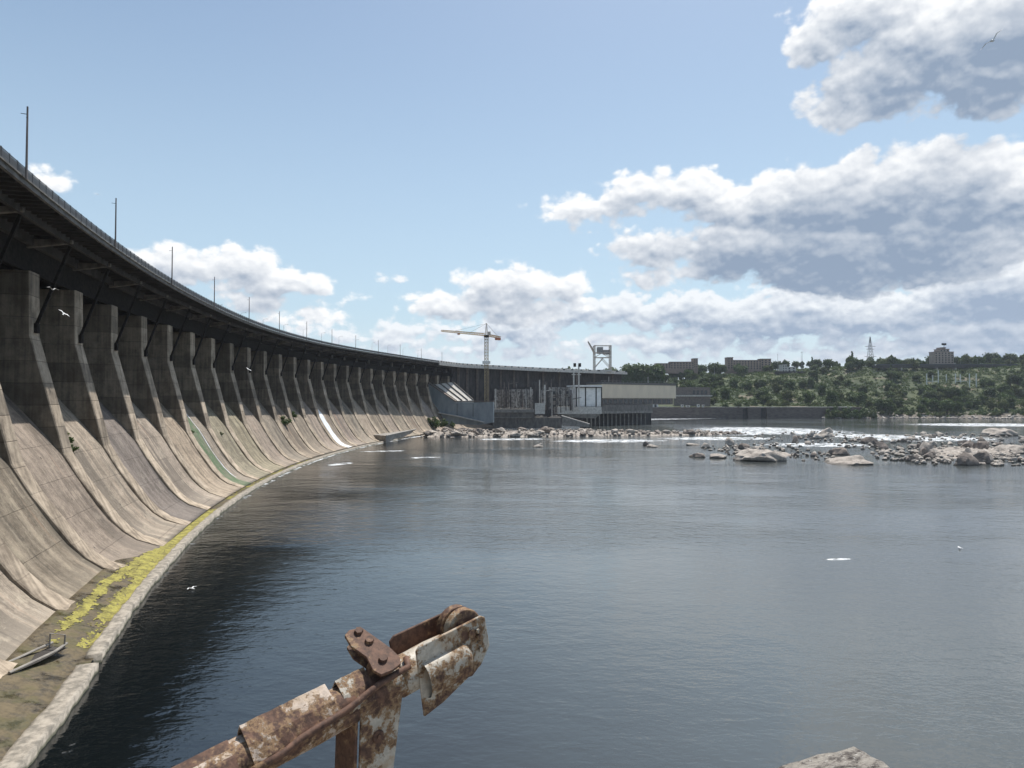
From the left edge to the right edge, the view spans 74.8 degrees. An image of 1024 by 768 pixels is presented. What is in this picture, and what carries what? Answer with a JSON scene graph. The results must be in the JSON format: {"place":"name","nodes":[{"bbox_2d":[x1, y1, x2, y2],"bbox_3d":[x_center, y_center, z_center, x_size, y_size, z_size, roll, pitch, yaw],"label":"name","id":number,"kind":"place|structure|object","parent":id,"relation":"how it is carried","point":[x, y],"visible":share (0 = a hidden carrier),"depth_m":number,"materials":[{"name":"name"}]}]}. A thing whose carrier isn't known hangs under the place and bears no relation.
{"place":"outdoors","nodes":[
{"label":"outdoors","id":0,"kind":"place"},
{"bbox_2d":[0,0,1023,379],"label":"sky","id":1,"kind":"structure","parent":0,"point":[653,181],"materials":[{"name":"blue"}]},
{"bbox_2d":[28,418,1023,767],"bbox_3d":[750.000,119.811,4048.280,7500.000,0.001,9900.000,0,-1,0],"label":"river water","id":2,"kind":"structure","parent":0,"point":[636,602],"depth_m":68.28,"materials":[{"name":"liquid"}]},
{"bbox_2d":[0,146,626,678],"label":"dam","id":3,"kind":"structure","parent":2,"relation":"in","point":[122,366],"depth_m":118.81,"materials":[{"name":"concrete"}]},
{"bbox_2d":[21,106,28,179],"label":"deck post","id":4,"kind":"object","parent":3,"relation":"on","point":[26,160],"visible":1,"depth_m":67.55,"materials":[{"name":"metal"}]},
{"bbox_2d":[114,198,116,247],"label":"deck post","id":5,"kind":"object","parent":3,"relation":"on","point":[115,203],"visible":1,"depth_m":98.21,"materials":[{"name":"metal"}]},
{"bbox_2d":[0,438,401,760],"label":"apron","id":6,"kind":"object","parent":3,"relation":"attached to","point":[27,695],"visible":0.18,"depth_m":50.61,"materials":[{"name":"concrete"}]},
{"bbox_2d":[8,633,67,673],"bbox_3d":[-35.723,19.961,49.704,1.942,1.211,5.428,0,-1,7],"label":"gangway","id":7,"kind":"object","parent":6,"relation":"on","point":[49,651],"visible":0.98,"depth_m":50.78,"materials":[{"name":"metal"}]},
{"bbox_2d":[0,663,98,767],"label":"apron lip","id":8,"kind":"object","parent":6,"relation":"on","point":[30,742],"visible":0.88,"depth_m":41.94,"materials":[{"name":"concrete"}]},
{"bbox_2d":[48,460,306,647],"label":"moss","id":9,"kind":"object","parent":6,"relation":"on","point":[112,609],"visible":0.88,"depth_m":72.42,"materials":[{"name":"plant"}]},
{"bbox_2d":[85,439,397,662],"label":"apron lip","id":10,"kind":"object","parent":6,"relation":"on","point":[103,642],"visible":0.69,"depth_m":76.30,"materials":[{"name":"concrete"}]},
{"bbox_2d":[280,416,292,424],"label":"shrub","id":11,"kind":"object","parent":3,"relation":"on","point":[287,421],"visible":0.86,"depth_m":239.79,"materials":[{"name":"green plant"}]},
{"bbox_2d":[318,410,351,446],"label":"waterfall","id":12,"kind":"structure","parent":3,"relation":"on","point":[331,432],"depth_m":286.07,"materials":[{"name":"white liquid"}]},
{"bbox_2d":[430,416,440,427],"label":"shrub","id":13,"kind":"object","parent":3,"relation":"on","point":[434,420],"visible":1,"depth_m":422.24,"materials":[{"name":"green plant"}]},
{"bbox_2d":[433,381,473,400],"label":"sloping slab","id":14,"kind":"structure","parent":3,"relation":"on","point":[453,390],"depth_m":455.88,"materials":[{"name":"concrete"}]},
{"bbox_2d":[429,382,493,424],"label":"training wall","id":15,"kind":"structure","parent":3,"relation":"on","point":[450,408],"depth_m":442.94,"materials":[{"name":"grey concrete"}]},
{"bbox_2d":[441,323,500,400],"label":"tower crane","id":16,"kind":"object","parent":3,"relation":"on","point":[488,335],"visible":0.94,"depth_m":448.05,"materials":[{"name":"metal"}]},
{"bbox_2d":[588,341,611,371],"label":"gantry crane","id":17,"kind":"object","parent":3,"relation":"on","point":[600,350],"visible":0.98,"depth_m":585.57,"materials":[{"name":"grey metal"}]},
{"bbox_2d":[373,429,414,442],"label":"boat","id":18,"kind":"object","parent":2,"relation":"in","point":[387,437],"visible":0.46,"depth_m":340.37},
{"bbox_2d":[421,430,721,436],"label":"gravel bar","id":19,"kind":"object","parent":2,"relation":"in","point":[507,433],"visible":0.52,"depth_m":386.94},
{"bbox_2d":[493,379,589,427],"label":"powerhouse ruin","id":20,"kind":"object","parent":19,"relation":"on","point":[516,407],"visible":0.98,"depth_m":484.46,"materials":[{"name":"concrete"}]},
{"bbox_2d":[421,428,746,436],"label":"rubble","id":21,"kind":"object","parent":19,"relation":"on","point":[547,435],"visible":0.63,"depth_m":389.68,"materials":[{"name":"stone"}]},
{"bbox_2d":[580,380,675,425],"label":"long hall","id":22,"kind":"structure","parent":2,"relation":"in","point":[624,403],"depth_m":566.82,"materials":[{"name":"concrete"}]},
{"bbox_2d":[689,453,705,457],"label":"boulder","id":23,"kind":"object","parent":2,"relation":"in","point":[698,455],"visible":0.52,"depth_m":241.55,"materials":[{"name":"stone"}]},
{"bbox_2d":[709,453,726,458],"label":"boulder","id":24,"kind":"object","parent":2,"relation":"in","point":[719,456],"visible":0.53,"depth_m":238.13,"materials":[{"name":"stone"}]},
{"bbox_2d":[725,437,734,445],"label":"boulder","id":25,"kind":"object","parent":2,"relation":"in","point":[729,441],"visible":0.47,"depth_m":303.77,"materials":[{"name":"stone"}]},
{"bbox_2d":[732,449,786,461],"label":"boulder","id":26,"kind":"object","parent":2,"relation":"in","point":[760,455],"visible":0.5,"depth_m":225.57,"materials":[{"name":"stone"}]},
{"bbox_2d":[818,427,834,436],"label":"boulder","id":27,"kind":"object","parent":2,"relation":"in","point":[827,432],"visible":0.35,"depth_m":380.04,"materials":[{"name":"stone"}]},
{"bbox_2d":[825,447,849,454],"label":"boulder","id":28,"kind":"object","parent":2,"relation":"in","point":[839,451],"visible":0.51,"depth_m":252.41,"materials":[{"name":"stone"}]},
{"bbox_2d":[826,455,873,464],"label":"boulder","id":29,"kind":"object","parent":2,"relation":"in","point":[854,460],"visible":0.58,"depth_m":215.94,"materials":[{"name":"stone"}]},
{"bbox_2d":[704,431,1023,465],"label":"rubble","id":30,"kind":"object","parent":2,"relation":"in","point":[1010,458],"visible":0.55,"depth_m":268.51,"materials":[{"name":"stone"}]},
{"bbox_2d":[861,436,877,443],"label":"boulder","id":31,"kind":"object","parent":2,"relation":"in","point":[867,440],"visible":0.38,"depth_m":317.44,"materials":[{"name":"stone"}]},
{"bbox_2d":[874,441,887,448],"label":"boulder","id":32,"kind":"object","parent":2,"relation":"in","point":[881,445],"visible":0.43,"depth_m":285.77,"materials":[{"name":"stone"}]},
{"bbox_2d":[918,441,940,454],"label":"boulder","id":33,"kind":"object","parent":2,"relation":"in","point":[927,446],"visible":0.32,"depth_m":252.82,"materials":[{"name":"stone"}]},
{"bbox_2d":[916,447,1009,458],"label":"gravel bar","id":34,"kind":"object","parent":2,"relation":"in","point":[951,450],"visible":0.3,"depth_m":262.43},
{"bbox_2d":[954,451,979,465],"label":"boulder","id":35,"kind":"object","parent":2,"relation":"in","point":[964,458],"visible":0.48,"depth_m":211.59,"materials":[{"name":"stone"}]},
{"bbox_2d":[960,439,973,447],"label":"boulder","id":36,"kind":"object","parent":2,"relation":"in","point":[969,443],"visible":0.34,"depth_m":285.52,"materials":[{"name":"stone"}]},
{"bbox_2d":[970,441,988,448],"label":"boulder","id":37,"kind":"object","parent":2,"relation":"in","point":[981,444],"visible":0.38,"depth_m":274.93,"materials":[{"name":"stone"}]},
{"bbox_2d":[973,451,990,463],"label":"boulder","id":38,"kind":"object","parent":2,"relation":"in","point":[982,456],"visible":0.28,"depth_m":217.43,"materials":[{"name":"stone"}]},
{"bbox_2d":[980,428,1017,435],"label":"boulder","id":39,"kind":"object","parent":2,"relation":"in","point":[996,431],"visible":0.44,"depth_m":388.18,"materials":[{"name":"stone"}]},
{"bbox_2d":[991,444,1023,451],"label":"boulder","id":40,"kind":"object","parent":2,"relation":"in","point":[1006,448],"visible":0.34,"depth_m":265.77,"materials":[{"name":"stone"}]},
{"bbox_3d":[-0.500,12.856,-1.540,7.000,22.220,7.550,0,-1,0],"label":"viewing platform","id":41,"kind":"object","parent":2,"relation":"in","visible":0},
{"bbox_2d":[172,604,488,767],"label":"davit","id":42,"kind":"object","parent":41,"relation":"on","point":[437,660],"visible":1,"depth_m":2.67,"materials":[{"name":"paint"}]},
{"bbox_2d":[779,746,889,767],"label":"stone block","id":43,"kind":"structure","parent":41,"relation":"on","point":[853,757],"depth_m":2.83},
{"bbox_2d":[554,385,601,417],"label":"panel hall","id":44,"kind":"structure","parent":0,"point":[590,395],"depth_m":505.72,"materials":[{"name":"metal"}]},
{"bbox_2d":[658,366,1023,418],"bbox_3d":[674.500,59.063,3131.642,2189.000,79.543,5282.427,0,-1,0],"label":"hillside","id":45,"kind":"structure","parent":0,"point":[883,379],"depth_m":904.31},
{"bbox_2d":[572,370,575,409],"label":"portal post","id":46,"kind":"object","parent":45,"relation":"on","point":[573,374],"visible":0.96,"depth_m":496.43,"materials":[{"name":"metal"}]},
{"bbox_2d":[573,363,580,409],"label":"portal post","id":47,"kind":"object","parent":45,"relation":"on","point":[579,366],"visible":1,"depth_m":496.61,"materials":[{"name":"metal"}]},
{"bbox_2d":[624,363,637,382],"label":"broadleaf tree","id":48,"kind":"object","parent":45,"relation":"on","point":[630,367],"visible":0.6,"depth_m":888.27,"materials":[{"name":"green plant"}]},
{"bbox_2d":[627,363,643,382],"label":"broadleaf tree","id":49,"kind":"object","parent":45,"relation":"on","point":[639,371],"visible":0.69,"depth_m":888.10,"materials":[{"name":"green plant"}]},
{"bbox_2d":[637,363,650,382],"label":"broadleaf tree","id":50,"kind":"object","parent":45,"relation":"on","point":[644,370],"visible":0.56,"depth_m":887.57,"materials":[{"name":"green plant"}]},
{"bbox_2d":[645,364,664,382],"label":"broadleaf tree","id":51,"kind":"object","parent":45,"relation":"on","point":[650,368],"visible":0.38,"depth_m":891.27,"materials":[{"name":"green plant"}]},
{"bbox_2d":[649,363,665,382],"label":"broadleaf tree","id":52,"kind":"object","parent":45,"relation":"on","point":[659,372],"visible":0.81,"depth_m":889.42,"materials":[{"name":"green plant"}]},
{"bbox_2d":[654,358,697,373],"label":"stone house","id":53,"kind":"structure","parent":45,"relation":"on","point":[674,367],"depth_m":1060.98,"materials":[{"name":"stone"}]},
{"bbox_2d":[674,387,711,405],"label":"quay building","id":54,"kind":"structure","parent":45,"relation":"on","point":[692,396],"depth_m":787.82,"materials":[{"name":"grey concrete"}]},
{"bbox_2d":[707,362,719,373],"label":"broadleaf tree","id":55,"kind":"object","parent":45,"relation":"on","point":[710,366],"visible":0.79,"depth_m":1054.65,"materials":[{"name":"green plant"}]},
{"bbox_2d":[717,364,726,374],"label":"broadleaf tree","id":56,"kind":"object","parent":45,"relation":"on","point":[721,368],"visible":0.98,"depth_m":1023.50,"materials":[{"name":"green plant"}]},
{"bbox_2d":[720,387,730,399],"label":"broadleaf tree","id":57,"kind":"object","parent":45,"relation":"on","point":[724,392],"visible":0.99,"depth_m":839.64,"materials":[{"name":"green plant"}]},
{"bbox_2d":[728,378,738,388],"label":"broadleaf tree","id":58,"kind":"object","parent":45,"relation":"on","point":[733,383],"visible":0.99,"depth_m":921.64,"materials":[{"name":"green plant"}]},
{"bbox_2d":[736,365,748,375],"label":"broadleaf tree","id":59,"kind":"object","parent":45,"relation":"on","point":[743,370],"visible":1,"depth_m":1012.42,"materials":[{"name":"green plant"}]},
{"bbox_2d":[741,380,752,389],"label":"broadleaf tree","id":60,"kind":"object","parent":45,"relation":"on","point":[747,385],"visible":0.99,"depth_m":902.56,"materials":[{"name":"green plant"}]},
{"bbox_2d":[725,357,770,373],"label":"stone house","id":61,"kind":"structure","parent":45,"relation":"on","point":[757,365],"depth_m":1061.08,"materials":[{"name":"stone"}]},
{"bbox_2d":[651,407,864,417],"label":"quay wall","id":62,"kind":"structure","parent":45,"relation":"on","point":[739,412],"depth_m":765.40,"materials":[{"name":"concrete"}]},
{"bbox_2d":[753,389,765,399],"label":"broadleaf tree","id":63,"kind":"object","parent":45,"relation":"on","point":[759,392],"visible":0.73,"depth_m":819.91,"materials":[{"name":"green plant"}]},
{"bbox_2d":[753,378,768,389],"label":"broadleaf tree","id":64,"kind":"object","parent":45,"relation":"on","point":[758,383],"visible":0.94,"depth_m":895.73,"materials":[{"name":"green plant"}]},
{"bbox_2d":[771,381,782,391],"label":"broadleaf tree","id":65,"kind":"object","parent":45,"relation":"on","point":[776,386],"visible":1,"depth_m":882.51,"materials":[{"name":"green plant"}]},
{"bbox_2d":[779,364,795,370],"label":"white house","id":66,"kind":"structure","parent":45,"relation":"on","point":[783,367],"depth_m":1010.90,"materials":[{"name":"concrete"}]},
{"bbox_2d":[781,390,795,399],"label":"broadleaf tree","id":67,"kind":"object","parent":45,"relation":"on","point":[787,394],"visible":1,"depth_m":832.88,"materials":[{"name":"green plant"}]},
{"bbox_2d":[783,379,795,390],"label":"broadleaf tree","id":68,"kind":"object","parent":45,"relation":"on","point":[790,384],"visible":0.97,"depth_m":878.03,"materials":[{"name":"green plant"}]},
{"bbox_2d":[775,371,804,374],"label":"terrace wall","id":69,"kind":"structure","parent":45,"relation":"on","point":[781,372],"depth_m":998.72,"materials":[{"name":"concrete"}]},
{"bbox_2d":[802,390,815,403],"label":"broadleaf tree","id":70,"kind":"object","parent":45,"relation":"on","point":[808,396],"visible":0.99,"depth_m":805.97,"materials":[{"name":"green plant"}]},
{"bbox_2d":[816,383,826,394],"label":"broadleaf tree","id":71,"kind":"object","parent":45,"relation":"on","point":[821,387],"visible":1,"depth_m":865.96,"materials":[{"name":"green plant"}]},
{"bbox_2d":[822,359,834,370],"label":"broadleaf tree","id":72,"kind":"object","parent":45,"relation":"on","point":[827,363],"visible":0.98,"depth_m":1015.13,"materials":[{"name":"green plant"}]},
{"bbox_2d":[825,390,839,402],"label":"broadleaf tree","id":73,"kind":"object","parent":45,"relation":"on","point":[832,396],"visible":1,"depth_m":803.29,"materials":[{"name":"green plant"}]},
{"bbox_2d":[678,363,1023,416],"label":"undergrowth","id":74,"kind":"object","parent":45,"relation":"on","point":[904,379],"visible":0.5,"depth_m":928.07,"materials":[{"name":"green plant"}]},
{"bbox_2d":[845,355,857,369],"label":"broadleaf tree","id":75,"kind":"object","parent":45,"relation":"on","point":[854,360],"visible":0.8,"depth_m":1007.26,"materials":[{"name":"green plant"}]},
{"bbox_2d":[853,390,867,404],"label":"broadleaf tree","id":76,"kind":"object","parent":45,"relation":"on","point":[861,396],"visible":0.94,"depth_m":798.16,"materials":[{"name":"green plant"}]},
{"bbox_2d":[857,384,867,392],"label":"broadleaf tree","id":77,"kind":"object","parent":45,"relation":"on","point":[863,387],"visible":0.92,"depth_m":887.45,"materials":[{"name":"green plant"}]},
{"bbox_2d":[864,337,875,361],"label":"power pylon","id":78,"kind":"object","parent":45,"relation":"on","point":[870,345],"visible":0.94,"depth_m":1050.93,"materials":[{"name":"grey metal"}]},
{"bbox_2d":[873,398,893,410],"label":"broadleaf tree","id":79,"kind":"object","parent":45,"relation":"on","point":[880,403],"visible":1,"depth_m":786.38,"materials":[{"name":"green plant"}]},
{"bbox_2d":[883,380,894,391],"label":"broadleaf tree","id":80,"kind":"object","parent":45,"relation":"on","point":[887,384],"visible":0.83,"depth_m":890.53,"materials":[{"name":"green plant"}]},
{"bbox_2d":[886,355,896,363],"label":"broadleaf tree","id":81,"kind":"object","parent":45,"relation":"on","point":[890,358],"visible":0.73,"depth_m":1006.03,"materials":[{"name":"green plant"}]},
{"bbox_2d":[888,397,903,405],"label":"broadleaf tree","id":82,"kind":"object","parent":45,"relation":"on","point":[897,402],"visible":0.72,"depth_m":819.47,"materials":[{"name":"green plant"}]},
{"bbox_2d":[908,358,919,369],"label":"broadleaf tree","id":83,"kind":"object","parent":45,"relation":"on","point":[913,362],"visible":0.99,"depth_m":985.94,"materials":[{"name":"green plant"}]},
{"bbox_2d":[916,403,926,412],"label":"broadleaf tree","id":84,"kind":"object","parent":45,"relation":"on","point":[920,408],"visible":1,"depth_m":786.99,"materials":[{"name":"green plant"}]},
{"bbox_2d":[821,411,1023,418],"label":"rubble","id":85,"kind":"object","parent":45,"relation":"on","point":[983,417],"visible":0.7,"depth_m":763.42,"materials":[{"name":"stone"}]},
{"bbox_2d":[830,406,838,418],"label":"shrub","id":86,"kind":"object","parent":85,"relation":"on","point":[834,411],"visible":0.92,"depth_m":759.27,"materials":[{"name":"green plant"}]},
{"bbox_2d":[921,390,936,399],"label":"broadleaf tree","id":87,"kind":"object","parent":45,"relation":"on","point":[929,394],"visible":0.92,"depth_m":834.92,"materials":[{"name":"green plant"}]},
{"bbox_2d":[927,397,937,408],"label":"broadleaf tree","id":88,"kind":"object","parent":45,"relation":"on","point":[931,403],"visible":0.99,"depth_m":801.18,"materials":[{"name":"green plant"}]},
{"bbox_2d":[928,343,953,363],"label":"office block","id":89,"kind":"structure","parent":45,"relation":"on","point":[941,355],"depth_m":1041.44,"materials":[{"name":"concrete"}]},
{"bbox_2d":[872,364,1020,370],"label":"terrace wall","id":90,"kind":"structure","parent":45,"relation":"on","point":[934,366],"depth_m":985.93,"materials":[{"name":"concrete"}]},
{"bbox_2d":[938,398,954,414],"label":"broadleaf tree","id":91,"kind":"object","parent":45,"relation":"on","point":[948,404],"visible":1,"depth_m":783.37,"materials":[{"name":"green plant"}]},
{"bbox_2d":[945,386,960,399],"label":"broadleaf tree","id":92,"kind":"object","parent":45,"relation":"on","point":[952,391],"visible":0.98,"depth_m":841.72,"materials":[{"name":"green plant"}]},
{"bbox_2d":[953,400,964,412],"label":"broadleaf tree","id":93,"kind":"object","parent":45,"relation":"on","point":[958,408],"visible":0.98,"depth_m":781.33,"materials":[{"name":"green plant"}]},
{"bbox_2d":[961,353,973,363],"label":"broadleaf tree","id":94,"kind":"object","parent":45,"relation":"on","point":[966,359],"visible":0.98,"depth_m":1007.69,"materials":[{"name":"green plant"}]},
{"bbox_2d":[974,394,986,405],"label":"broadleaf tree","id":95,"kind":"object","parent":45,"relation":"on","point":[982,398],"visible":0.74,"depth_m":821.31,"materials":[{"name":"green plant"}]},
{"bbox_2d":[982,386,996,397],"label":"broadleaf tree","id":96,"kind":"object","parent":45,"relation":"on","point":[990,391],"visible":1,"depth_m":840.84,"materials":[{"name":"green plant"}]},
{"bbox_2d":[984,379,995,387],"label":"broadleaf tree","id":97,"kind":"object","parent":45,"relation":"on","point":[989,382],"visible":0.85,"depth_m":875.76,"materials":[{"name":"green plant"}]},
{"bbox_2d":[982,352,999,363],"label":"broadleaf tree","id":98,"kind":"object","parent":45,"relation":"on","point":[989,357],"visible":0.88,"depth_m":1047.82,"materials":[{"name":"green plant"}]},
{"bbox_2d":[985,399,997,409],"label":"broadleaf tree","id":99,"kind":"object","parent":45,"relation":"on","point":[991,404],"visible":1,"depth_m":789.22,"materials":[{"name":"green plant"}]},
{"bbox_2d":[996,383,1009,392],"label":"broadleaf tree","id":100,"kind":"object","parent":45,"relation":"on","point":[1001,388],"visible":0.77,"depth_m":851.11,"materials":[{"name":"green plant"}]},
{"bbox_2d":[997,399,1009,410],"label":"broadleaf tree","id":101,"kind":"object","parent":45,"relation":"on","point":[1003,403],"visible":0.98,"depth_m":781.68,"materials":[{"name":"green plant"}]},
{"bbox_2d":[999,395,1015,407],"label":"broadleaf tree","id":102,"kind":"object","parent":45,"relation":"on","point":[1011,399],"visible":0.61,"depth_m":796.85,"materials":[{"name":"green plant"}]},
{"bbox_2d":[1002,353,1017,362],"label":"broadleaf tree","id":103,"kind":"object","parent":45,"relation":"on","point":[1011,356],"visible":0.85,"depth_m":1037.85,"materials":[{"name":"green plant"}]},
{"bbox_2d":[1005,373,1017,386],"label":"broadleaf tree","id":104,"kind":"object","parent":45,"relation":"on","point":[1009,379],"visible":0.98,"depth_m":880.64,"materials":[{"name":"green plant"}]},
{"bbox_2d":[1010,384,1023,394],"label":"broadleaf tree","id":105,"kind":"object","parent":45,"relation":"on","point":[1016,388],"visible":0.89,"depth_m":846.92,"materials":[{"name":"green plant"}]},
{"bbox_2d":[1012,373,1023,384],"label":"broadleaf tree","id":106,"kind":"object","parent":45,"relation":"on","point":[1020,379],"visible":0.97,"depth_m":876.58,"materials":[{"name":"green plant"}]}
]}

